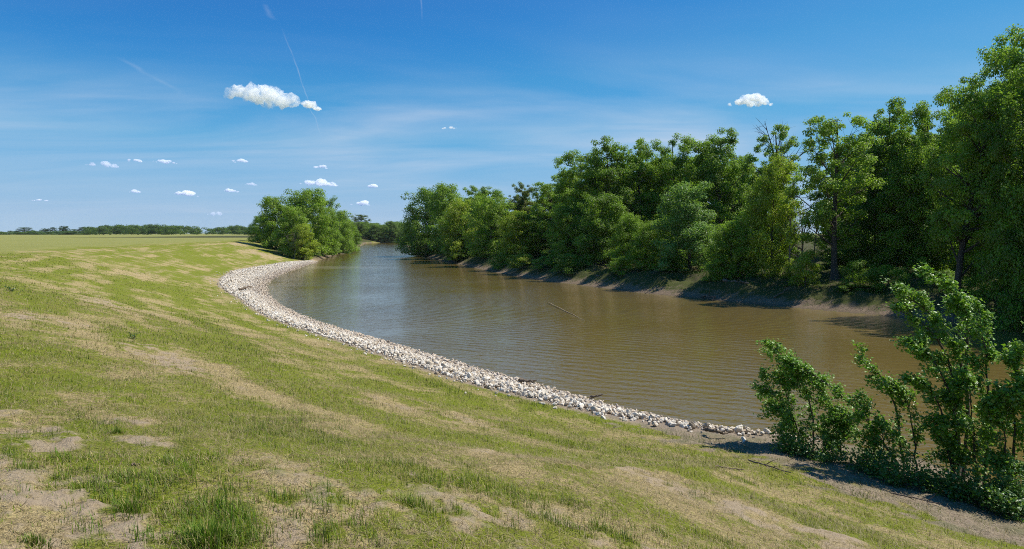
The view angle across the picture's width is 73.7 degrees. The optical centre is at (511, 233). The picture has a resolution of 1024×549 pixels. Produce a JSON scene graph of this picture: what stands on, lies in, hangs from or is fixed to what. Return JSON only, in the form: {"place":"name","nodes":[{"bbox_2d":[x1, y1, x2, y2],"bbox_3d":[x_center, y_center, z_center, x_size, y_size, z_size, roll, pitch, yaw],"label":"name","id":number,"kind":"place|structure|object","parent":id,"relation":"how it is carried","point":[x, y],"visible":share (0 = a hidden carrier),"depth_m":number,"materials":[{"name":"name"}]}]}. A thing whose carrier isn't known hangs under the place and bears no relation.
{"place":"outdoors","nodes":[
{"label":"outdoors","id":0,"kind":"place"},
{"bbox_2d":[0,233,1023,548],"bbox_3d":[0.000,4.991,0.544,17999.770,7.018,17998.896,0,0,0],"label":"ground","id":1,"kind":"structure","parent":0,"point":[174,261],"depth_m":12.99,"materials":[{"name":"plant"}]},
{"bbox_2d":[13,530,59,548],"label":"grass tuft","id":2,"kind":"object","parent":1,"relation":"on","point":[35,541],"visible":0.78,"depth_m":4.49,"materials":[{"name":"plant"}]},
{"bbox_2d":[98,492,158,519],"bbox_3d":[-3.000,2.128,5.349,0.532,0.203,0.433,0,0,0],"label":"grass tuft","id":3,"kind":"object","parent":1,"relation":"on","point":[131,506],"visible":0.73,"depth_m":5.34,"materials":[{"name":"plant"}]},
{"bbox_2d":[0,224,280,234],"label":"distant treeline","id":4,"kind":"object","parent":1,"relation":"on","point":[150,229],"visible":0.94,"depth_m":710.59,"materials":[{"name":"green plant"}]},
{"bbox_2d":[149,513,264,548],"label":"grass tuft","id":5,"kind":"object","parent":1,"relation":"on","point":[204,527],"visible":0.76,"depth_m":4.90,"materials":[{"name":"plant"}]},
{"bbox_2d":[245,216,271,243],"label":"bushy tree","id":6,"kind":"object","parent":1,"relation":"on","point":[259,226],"visible":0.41,"depth_m":168.85,"materials":[{"name":"green plant"}]},
{"bbox_2d":[247,195,293,248],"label":"bushy tree","id":7,"kind":"object","parent":1,"relation":"on","point":[272,205],"visible":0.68,"depth_m":155.93,"materials":[{"name":"green plant"}]},
{"bbox_2d":[270,205,309,256],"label":"bushy tree","id":8,"kind":"object","parent":1,"relation":"on","point":[293,218],"visible":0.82,"depth_m":147.09,"materials":[{"name":"green plant"}]},
{"bbox_2d":[287,223,321,259],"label":"bushy tree","id":9,"kind":"object","parent":1,"relation":"on","point":[303,229],"visible":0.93,"depth_m":145.17,"materials":[{"name":"green plant"}]},
{"bbox_2d":[277,187,343,254],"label":"bushy tree","id":10,"kind":"object","parent":1,"relation":"on","point":[303,200],"visible":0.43,"depth_m":159.14,"materials":[{"name":"green plant"}]},
{"bbox_2d":[304,195,343,255],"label":"bushy tree","id":11,"kind":"object","parent":1,"relation":"on","point":[336,238],"visible":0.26,"depth_m":169.80,"materials":[{"name":"green plant"}]},
{"bbox_2d":[326,209,357,252],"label":"bushy tree","id":12,"kind":"object","parent":1,"relation":"on","point":[346,244],"visible":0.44,"depth_m":203.69,"materials":[{"name":"green plant"}]},
{"bbox_2d":[340,219,362,250],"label":"bushy tree","id":13,"kind":"object","parent":1,"relation":"on","point":[357,238],"visible":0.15,"depth_m":239.48,"materials":[{"name":"green plant"}]},
{"bbox_2d":[351,221,367,237],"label":"bank bush","id":14,"kind":"object","parent":1,"relation":"on","point":[361,226],"visible":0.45,"depth_m":436.93,"materials":[{"name":"green plant"}]},
{"bbox_2d":[351,214,371,222],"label":"bushy tree","id":15,"kind":"object","parent":1,"relation":"on","point":[361,218],"visible":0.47,"depth_m":519.09,"materials":[{"name":"green plant"}]},
{"bbox_2d":[364,224,383,240],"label":"bank bush","id":16,"kind":"object","parent":1,"relation":"on","point":[375,230],"visible":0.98,"depth_m":437.50,"materials":[{"name":"green plant"}]},
{"bbox_2d":[381,220,401,242],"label":"bank bush","id":17,"kind":"object","parent":1,"relation":"on","point":[390,230],"visible":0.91,"depth_m":437.91,"materials":[{"name":"green plant"}]},
{"bbox_2d":[395,187,446,255],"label":"broadleaf tree","id":18,"kind":"object","parent":1,"relation":"on","point":[415,220],"visible":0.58,"depth_m":175.00,"materials":[{"name":"green plant"}]},
{"bbox_2d":[421,181,469,255],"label":"broadleaf tree","id":19,"kind":"object","parent":1,"relation":"on","point":[442,192],"visible":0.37,"depth_m":158.10,"materials":[{"name":"green plant"}]},
{"bbox_2d":[427,211,485,252],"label":"understorey tree","id":20,"kind":"object","parent":1,"relation":"on","point":[445,235],"visible":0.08,"depth_m":145.12,"materials":[{"name":"green plant"}]},
{"bbox_2d":[435,199,478,261],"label":"broadleaf tree","id":21,"kind":"object","parent":1,"relation":"on","point":[454,219],"visible":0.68,"depth_m":136.21,"materials":[{"name":"green plant"}]},
{"bbox_2d":[445,247,472,260],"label":"bank shrub","id":22,"kind":"object","parent":1,"relation":"on","point":[462,251],"visible":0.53,"depth_m":135.42,"materials":[{"name":"green plant"}]},
{"bbox_2d":[461,185,489,213],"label":"broadleaf tree","id":23,"kind":"object","parent":1,"relation":"on","point":[470,192],"visible":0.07,"depth_m":168.66,"materials":[{"name":"green plant"}]},
{"bbox_2d":[455,193,514,257],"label":"broadleaf tree","id":24,"kind":"object","parent":1,"relation":"on","point":[494,210],"visible":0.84,"depth_m":122.03,"materials":[{"name":"green plant"}]},
{"bbox_2d":[464,186,509,224],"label":"broadleaf tree","id":25,"kind":"object","parent":1,"relation":"on","point":[497,193],"visible":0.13,"depth_m":146.70,"materials":[{"name":"green plant"}]},
{"bbox_2d":[487,254,514,268],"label":"bank shrub","id":26,"kind":"object","parent":1,"relation":"on","point":[497,264],"visible":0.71,"depth_m":107.81,"materials":[{"name":"green plant"}]},
{"bbox_2d":[210,260,819,441],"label":"riprap gravel","id":27,"kind":"structure","parent":1,"relation":"on","point":[265,304],"depth_m":35.66,"materials":[{"name":"stone"}]},
{"bbox_2d":[493,210,540,261],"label":"broadleaf tree","id":28,"kind":"object","parent":1,"relation":"on","point":[516,225],"visible":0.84,"depth_m":108.34,"materials":[{"name":"green plant"}]},
{"bbox_2d":[506,253,536,268],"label":"bank shrub","id":29,"kind":"object","parent":1,"relation":"on","point":[523,258],"visible":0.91,"depth_m":97.94,"materials":[{"name":"green plant"}]},
{"bbox_2d":[508,181,536,239],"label":"broadleaf tree","id":30,"kind":"object","parent":1,"relation":"on","point":[521,203],"visible":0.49,"depth_m":124.78,"materials":[{"name":"green plant"}]},
{"bbox_2d":[510,218,564,257],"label":"understorey tree","id":31,"kind":"object","parent":1,"relation":"on","point":[543,247],"visible":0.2,"depth_m":108.64,"materials":[{"name":"green plant"}]},
{"bbox_2d":[530,255,553,269],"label":"bank shrub","id":32,"kind":"object","parent":1,"relation":"on","point":[548,261],"visible":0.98,"depth_m":92.81,"materials":[{"name":"green plant"}]},
{"bbox_2d":[521,180,570,256],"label":"broadleaf tree","id":33,"kind":"object","parent":1,"relation":"on","point":[544,189],"visible":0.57,"depth_m":108.73,"materials":[{"name":"green plant"}]},
{"bbox_2d":[527,188,584,242],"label":"broadleaf tree","id":34,"kind":"object","parent":1,"relation":"on","point":[538,217],"visible":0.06,"depth_m":123.96,"materials":[{"name":"green plant"}]},
{"bbox_2d":[545,202,588,263],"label":"broadleaf tree","id":35,"kind":"object","parent":1,"relation":"on","point":[565,229],"visible":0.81,"depth_m":92.55,"materials":[{"name":"green plant"}]},
{"bbox_2d":[549,253,586,273],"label":"bank shrub","id":36,"kind":"object","parent":1,"relation":"on","point":[569,262],"visible":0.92,"depth_m":85.37,"materials":[{"name":"green plant"}]},
{"bbox_2d":[545,224,599,260],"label":"understorey tree","id":37,"kind":"object","parent":1,"relation":"on","point":[569,244],"visible":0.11,"depth_m":94.99,"materials":[{"name":"green plant"}]},
{"bbox_2d":[542,149,611,248],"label":"broadleaf tree","id":38,"kind":"object","parent":1,"relation":"on","point":[570,178],"visible":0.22,"depth_m":101.11,"materials":[{"name":"green plant"}]},
{"bbox_2d":[573,191,630,265],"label":"broadleaf tree","id":39,"kind":"object","parent":1,"relation":"on","point":[595,225],"visible":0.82,"depth_m":86.46,"materials":[{"name":"green plant"}]},
{"bbox_2d":[566,135,638,251],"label":"broadleaf tree","id":40,"kind":"object","parent":1,"relation":"on","point":[603,173],"visible":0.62,"depth_m":93.59,"materials":[{"name":"green plant"}]},
{"bbox_2d":[608,257,634,274],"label":"bank shrub","id":41,"kind":"object","parent":1,"relation":"on","point":[620,260],"visible":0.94,"depth_m":77.15,"materials":[{"name":"green plant"}]},
{"bbox_2d":[604,212,650,266],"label":"broadleaf tree","id":42,"kind":"object","parent":1,"relation":"on","point":[623,232],"visible":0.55,"depth_m":80.93,"materials":[{"name":"green plant"}]},
{"bbox_2d":[604,163,666,219],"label":"broadleaf tree","id":43,"kind":"object","parent":1,"relation":"on","point":[618,167],"visible":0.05,"depth_m":117.76,"materials":[{"name":"green plant"}]},
{"bbox_2d":[614,137,669,226],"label":"broadleaf tree","id":44,"kind":"object","parent":1,"relation":"on","point":[637,177],"visible":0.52,"depth_m":95.52,"materials":[{"name":"green plant"}]},
{"bbox_2d":[623,219,680,269],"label":"broadleaf tree","id":45,"kind":"object","parent":1,"relation":"on","point":[641,241],"visible":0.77,"depth_m":76.49,"materials":[{"name":"green plant"}]},
{"bbox_2d":[635,213,684,260],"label":"understorey tree","id":46,"kind":"object","parent":1,"relation":"on","point":[659,217],"visible":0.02,"depth_m":90.12,"materials":[{"name":"green plant"}]},
{"bbox_2d":[657,253,686,270],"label":"bank shrub","id":47,"kind":"object","parent":1,"relation":"on","point":[676,262],"visible":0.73,"depth_m":71.98,"materials":[{"name":"green plant"}]},
{"bbox_2d":[638,132,708,223],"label":"broadleaf tree","id":48,"kind":"object","parent":1,"relation":"on","point":[674,164],"visible":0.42,"depth_m":94.19,"materials":[{"name":"green plant"}]},
{"bbox_2d":[648,181,727,270],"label":"broadleaf tree","id":49,"kind":"object","parent":1,"relation":"on","point":[689,219],"visible":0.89,"depth_m":72.36,"materials":[{"name":"green plant"}]},
{"bbox_2d":[679,223,738,263],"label":"understorey tree","id":50,"kind":"object","parent":1,"relation":"on","point":[708,239],"visible":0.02,"depth_m":80.14,"materials":[{"name":"green plant"}]},
{"bbox_2d":[685,154,744,223],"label":"broadleaf tree","id":51,"kind":"object","parent":1,"relation":"on","point":[716,220],"depth_m":107.24,"materials":[{"name":"green plant"}]},
{"bbox_2d":[704,427,727,434],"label":"driftwood branch","id":52,"kind":"object","parent":1,"relation":"on","point":[707,429],"visible":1,"depth_m":19.10,"materials":[{"name":"wood"}]},
{"bbox_2d":[683,127,756,226],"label":"broadleaf tree","id":53,"kind":"object","parent":1,"relation":"on","point":[721,190],"visible":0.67,"depth_m":88.23,"materials":[{"name":"green plant"}]},
{"bbox_2d":[703,254,742,281],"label":"bank shrub","id":54,"kind":"object","parent":1,"relation":"on","point":[724,268],"visible":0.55,"depth_m":65.15,"materials":[{"name":"green plant"}]},
{"bbox_2d":[698,219,760,280],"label":"broadleaf tree","id":55,"kind":"object","parent":1,"relation":"on","point":[725,243],"visible":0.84,"depth_m":64.72,"materials":[{"name":"green plant"}]},
{"bbox_2d":[464,251,1009,315],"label":"bank grass","id":56,"kind":"structure","parent":1,"relation":"on","point":[780,279],"depth_m":62.03,"materials":[{"name":"plant"}]},
{"bbox_2d":[716,155,767,223],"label":"broadleaf tree","id":57,"kind":"object","parent":1,"relation":"on","point":[743,178],"visible":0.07,"depth_m":100.12,"materials":[{"name":"green plant"}]},
{"bbox_2d":[736,256,762,276],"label":"bank shrub","id":58,"kind":"object","parent":1,"relation":"on","point":[748,273],"visible":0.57,"depth_m":64.36,"materials":[{"name":"green plant"}]},
{"bbox_2d":[725,215,792,262],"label":"understorey tree","id":59,"kind":"object","parent":1,"relation":"on","point":[753,232],"visible":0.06,"depth_m":77.95,"materials":[{"name":"green plant"}]},
{"bbox_2d":[748,459,790,472],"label":"fallen twig","id":60,"kind":"object","parent":1,"relation":"on","point":[769,466],"visible":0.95,"depth_m":15.40,"materials":[{"name":"wood"}]},
{"bbox_2d":[739,123,806,257],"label":"broadleaf tree","id":61,"kind":"object","parent":1,"relation":"on","point":[783,134],"visible":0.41,"depth_m":81.29,"materials":[{"name":"green plant"}]},
{"bbox_2d":[735,151,814,277],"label":"broadleaf tree","id":62,"kind":"object","parent":1,"relation":"on","point":[775,173],"visible":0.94,"depth_m":63.59,"materials":[{"name":"green plant"}]},
{"bbox_2d":[760,216,800,260],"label":"understorey tree","id":63,"kind":"object","parent":1,"relation":"on","point":[787,255],"visible":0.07,"depth_m":81.02,"materials":[{"name":"green plant"}]},
{"bbox_2d":[753,118,822,220],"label":"broadleaf tree","id":64,"kind":"object","parent":1,"relation":"on","point":[780,144],"visible":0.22,"depth_m":82.57,"materials":[{"name":"green plant"}]},
{"bbox_2d":[761,427,818,457],"bbox_3d":[7.199,5.397,17.595,1.241,0.705,1.128,0,0,37],"label":"bush","id":65,"kind":"object","parent":1,"relation":"on","point":[790,445],"visible":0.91,"depth_m":17.55,"materials":[{"name":"green plant"}]},
{"bbox_2d":[783,208,819,272],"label":"dead tree","id":66,"kind":"object","parent":1,"relation":"on","point":[795,237],"visible":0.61,"depth_m":62.70,"materials":[{"name":"brown wood"}]},
{"bbox_2d":[786,249,823,286],"bbox_3d":[24.650,3.115,57.361,2.940,3.679,3.072,0,0,15],"label":"bank shrub","id":67,"kind":"object","parent":1,"relation":"on","point":[804,261],"visible":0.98,"depth_m":57.13,"materials":[{"name":"green plant"}]},
{"bbox_2d":[788,196,823,268],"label":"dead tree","id":68,"kind":"object","parent":1,"relation":"on","point":[802,229],"visible":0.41,"depth_m":63.76,"materials":[{"name":"brown wood"}]},
{"bbox_2d":[745,337,898,462],"bbox_3d":[7.949,4.319,17.738,3.658,3.056,1.746,0,0,39],"label":"sapling","id":69,"kind":"object","parent":1,"relation":"on","point":[796,371],"visible":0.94,"depth_m":18.10,"materials":[{"name":"green plant"}]},
{"bbox_2d":[795,434,854,465],"bbox_3d":[7.816,5.394,16.982,1.447,0.703,1.204,0,0,0],"label":"bush","id":70,"kind":"object","parent":1,"relation":"on","point":[824,456],"visible":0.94,"depth_m":17.00,"materials":[{"name":"green plant"}]},
{"bbox_2d":[807,153,855,208],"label":"broadleaf tree","id":71,"kind":"object","parent":1,"relation":"on","point":[818,195],"visible":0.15,"depth_m":89.87,"materials":[{"name":"green plant"}]},
{"bbox_2d":[780,112,887,280],"bbox_3d":[28.105,-3.229,59.891,8.609,15.505,8.308,0,0,30],"label":"broadleaf tree","id":72,"kind":"object","parent":1,"relation":"on","point":[825,212],"visible":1,"depth_m":59.72,"materials":[{"name":"green plant"}]},
{"bbox_2d":[813,403,855,453],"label":"sapling","id":73,"kind":"object","parent":1,"relation":"on","point":[831,433],"visible":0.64,"depth_m":17.48,"materials":[{"name":"green plant"}]},
{"bbox_2d":[810,217,872,265],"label":"understorey tree","id":74,"kind":"object","parent":1,"relation":"on","point":[827,260],"visible":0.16,"depth_m":70.75,"materials":[{"name":"green plant"}]},
{"bbox_2d":[833,282,861,294],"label":"bank shrub","id":75,"kind":"object","parent":1,"relation":"on","point":[843,289],"visible":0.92,"depth_m":54.41,"materials":[{"name":"green plant"}]},
{"bbox_2d":[838,259,881,287],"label":"bank shrub","id":76,"kind":"object","parent":1,"relation":"on","point":[863,274],"visible":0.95,"depth_m":54.64,"materials":[{"name":"green plant"}]},
{"bbox_2d":[837,131,888,228],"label":"broadleaf tree","id":77,"kind":"object","parent":1,"relation":"on","point":[859,170],"visible":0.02,"depth_m":85.69,"materials":[{"name":"green plant"}]},
{"bbox_2d":[824,233,901,268],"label":"understorey tree","id":78,"kind":"object","parent":1,"relation":"on","point":[841,264],"visible":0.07,"depth_m":69.47,"materials":[{"name":"green plant"}]},
{"bbox_2d":[840,387,902,463],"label":"sapling","id":79,"kind":"object","parent":1,"relation":"on","point":[876,422],"visible":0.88,"depth_m":16.65,"materials":[{"name":"green plant"}]},
{"bbox_2d":[838,441,905,483],"bbox_3d":[8.386,5.348,16.081,1.437,0.778,1.452,0,0,0],"label":"bush","id":80,"kind":"object","parent":1,"relation":"on","point":[868,466],"visible":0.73,"depth_m":16.07,"materials":[{"name":"green plant"}]},
{"bbox_2d":[837,175,911,271],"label":"broadleaf tree","id":81,"kind":"object","parent":1,"relation":"on","point":[866,251],"visible":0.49,"depth_m":64.02,"materials":[{"name":"green plant"}]},
{"bbox_2d":[865,263,912,289],"bbox_3d":[30.027,3.562,54.383,3.250,2.344,3.428,0,0,8],"label":"bank shrub","id":82,"kind":"object","parent":1,"relation":"on","point":[886,270],"visible":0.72,"depth_m":53.91,"materials":[{"name":"green plant"}]},
{"bbox_2d":[852,96,938,268],"bbox_3d":[36.333,-4.458,65.473,6.757,17.190,7.548,0,0,-20],"label":"broadleaf tree","id":83,"kind":"object","parent":1,"relation":"on","point":[881,129],"visible":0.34,"depth_m":64.52,"materials":[{"name":"green plant"}]},
{"bbox_2d":[850,340,944,472],"bbox_3d":[9.272,4.188,16.690,2.257,3.269,1.330,0,0,0],"label":"sapling","id":84,"kind":"object","parent":1,"relation":"on","point":[893,388],"visible":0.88,"depth_m":16.46,"materials":[{"name":"green plant"}]},
{"bbox_2d":[867,451,943,488],"bbox_3d":[8.884,5.345,15.422,1.708,0.805,1.247,0,0,0],"label":"bush","id":85,"kind":"object","parent":1,"relation":"on","point":[893,478],"visible":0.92,"depth_m":15.26,"materials":[{"name":"green plant"}]},
{"bbox_2d":[866,156,959,277],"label":"broadleaf tree","id":86,"kind":"object","parent":1,"relation":"on","point":[911,208],"visible":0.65,"depth_m":60.16,"materials":[{"name":"green plant"}]},
{"bbox_2d":[890,492,939,503],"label":"fallen twig","id":87,"kind":"object","parent":1,"relation":"on","point":[911,497],"visible":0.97,"depth_m":14.19,"materials":[{"name":"wood"}]},
{"bbox_2d":[886,100,966,273],"bbox_3d":[37.336,-3.819,61.407,6.713,16.378,7.155,0,0,36],"label":"broadleaf tree","id":88,"kind":"object","parent":1,"relation":"on","point":[923,122],"visible":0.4,"depth_m":60.61,"materials":[{"name":"green plant"}]},
{"bbox_2d":[878,262,977,480],"bbox_3d":[9.880,3.281,15.971,2.385,5.248,1.698,0,0,0],"label":"sapling","id":89,"kind":"object","parent":1,"relation":"on","point":[939,433],"visible":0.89,"depth_m":15.90,"materials":[{"name":"green plant"}]},
{"bbox_2d":[928,122,959,200],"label":"broadleaf tree","id":90,"kind":"object","parent":1,"relation":"on","point":[931,127],"visible":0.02,"depth_m":105.99,"materials":[{"name":"green plant"}]},
{"bbox_2d":[918,269,971,288],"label":"bank shrub","id":91,"kind":"object","parent":1,"relation":"on","point":[947,273],"visible":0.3,"depth_m":51.89,"materials":[{"name":"green plant"}]},
{"bbox_2d":[922,103,967,200],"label":"broadleaf tree","id":92,"kind":"object","parent":1,"relation":"on","point":[944,118],"visible":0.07,"depth_m":103.07,"materials":[{"name":"green plant"}]},
{"bbox_2d":[910,462,988,503],"bbox_3d":[9.512,5.361,14.737,1.630,0.842,1.392,0,0,32],"label":"bush","id":93,"kind":"object","parent":1,"relation":"on","point":[952,489],"visible":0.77,"depth_m":14.70,"materials":[{"name":"green plant"}]},
{"bbox_2d":[939,295,999,486],"bbox_3d":[10.477,3.720,15.537,1.558,4.645,1.247,0,0,0],"label":"sapling","id":94,"kind":"object","parent":1,"relation":"on","point":[966,381],"visible":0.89,"depth_m":15.51,"materials":[{"name":"green plant"}]},
{"bbox_2d":[917,81,1023,303],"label":"broadleaf tree","id":95,"kind":"object","parent":1,"relation":"on","point":[939,220],"visible":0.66,"depth_m":47.81,"materials":[{"name":"green plant"}]},
{"bbox_2d":[944,232,999,276],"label":"broadleaf tree","id":96,"kind":"object","parent":1,"relation":"on","point":[965,263],"visible":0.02,"depth_m":58.08,"materials":[{"name":"green plant"}]},
{"bbox_2d":[932,65,1014,273],"bbox_3d":[38.334,-4.866,55.998,6.069,17.813,5.433,0,0,0],"label":"broadleaf tree","id":97,"kind":"object","parent":1,"relation":"on","point":[980,83],"visible":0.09,"depth_m":56.09,"materials":[{"name":"green plant"}]},
{"bbox_2d":[961,275,1002,296],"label":"bank shrub","id":98,"kind":"object","parent":1,"relation":"on","point":[968,281],"visible":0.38,"depth_m":48.35,"materials":[{"name":"green plant"}]},
{"bbox_2d":[944,456,1023,515],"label":"bush","id":99,"kind":"object","parent":1,"relation":"on","point":[991,483],"visible":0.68,"depth_m":14.20,"materials":[{"name":"green plant"}]},
{"bbox_2d":[954,23,1023,262],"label":"broadleaf tree","id":100,"kind":"object","parent":1,"relation":"on","point":[1013,55],"visible":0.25,"depth_m":47.82,"materials":[{"name":"green plant"}]},
{"bbox_2d":[963,184,1023,330],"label":"broadleaf tree","id":101,"kind":"object","parent":1,"relation":"on","point":[1017,221],"visible":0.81,"depth_m":42.76,"materials":[{"name":"green plant"}]},
{"bbox_2d":[963,338,1023,489],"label":"sapling","id":102,"kind":"object","parent":1,"relation":"on","point":[993,408],"visible":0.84,"depth_m":14.80,"materials":[{"name":"green plant"}]},
{"bbox_2d":[976,63,1023,314],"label":"broadleaf tree","id":103,"kind":"object","parent":1,"relation":"on","point":[1012,117],"visible":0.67,"depth_m":43.51,"materials":[{"name":"green plant"}]},
{"bbox_2d":[979,460,1023,522],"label":"bush","id":104,"kind":"object","parent":1,"relation":"on","point":[1011,507],"visible":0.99,"depth_m":13.63,"materials":[{"name":"green plant"}]},
{"bbox_2d":[1007,321,1023,494],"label":"sapling","id":105,"kind":"object","parent":1,"relation":"on","point":[1019,384],"visible":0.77,"depth_m":14.43,"materials":[{"name":"green plant"}]},
{"bbox_2d":[0,0,1023,232],"label":"sky","id":106,"kind":"structure","parent":0,"point":[191,113],"materials":[{"name":"blue"}]},
{"bbox_2d":[264,243,1023,484],"bbox_3d":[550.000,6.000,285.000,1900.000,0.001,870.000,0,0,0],"label":"water","id":107,"kind":"structure","parent":0,"point":[691,359],"depth_m":40.50,"materials":[{"name":"liquid"}]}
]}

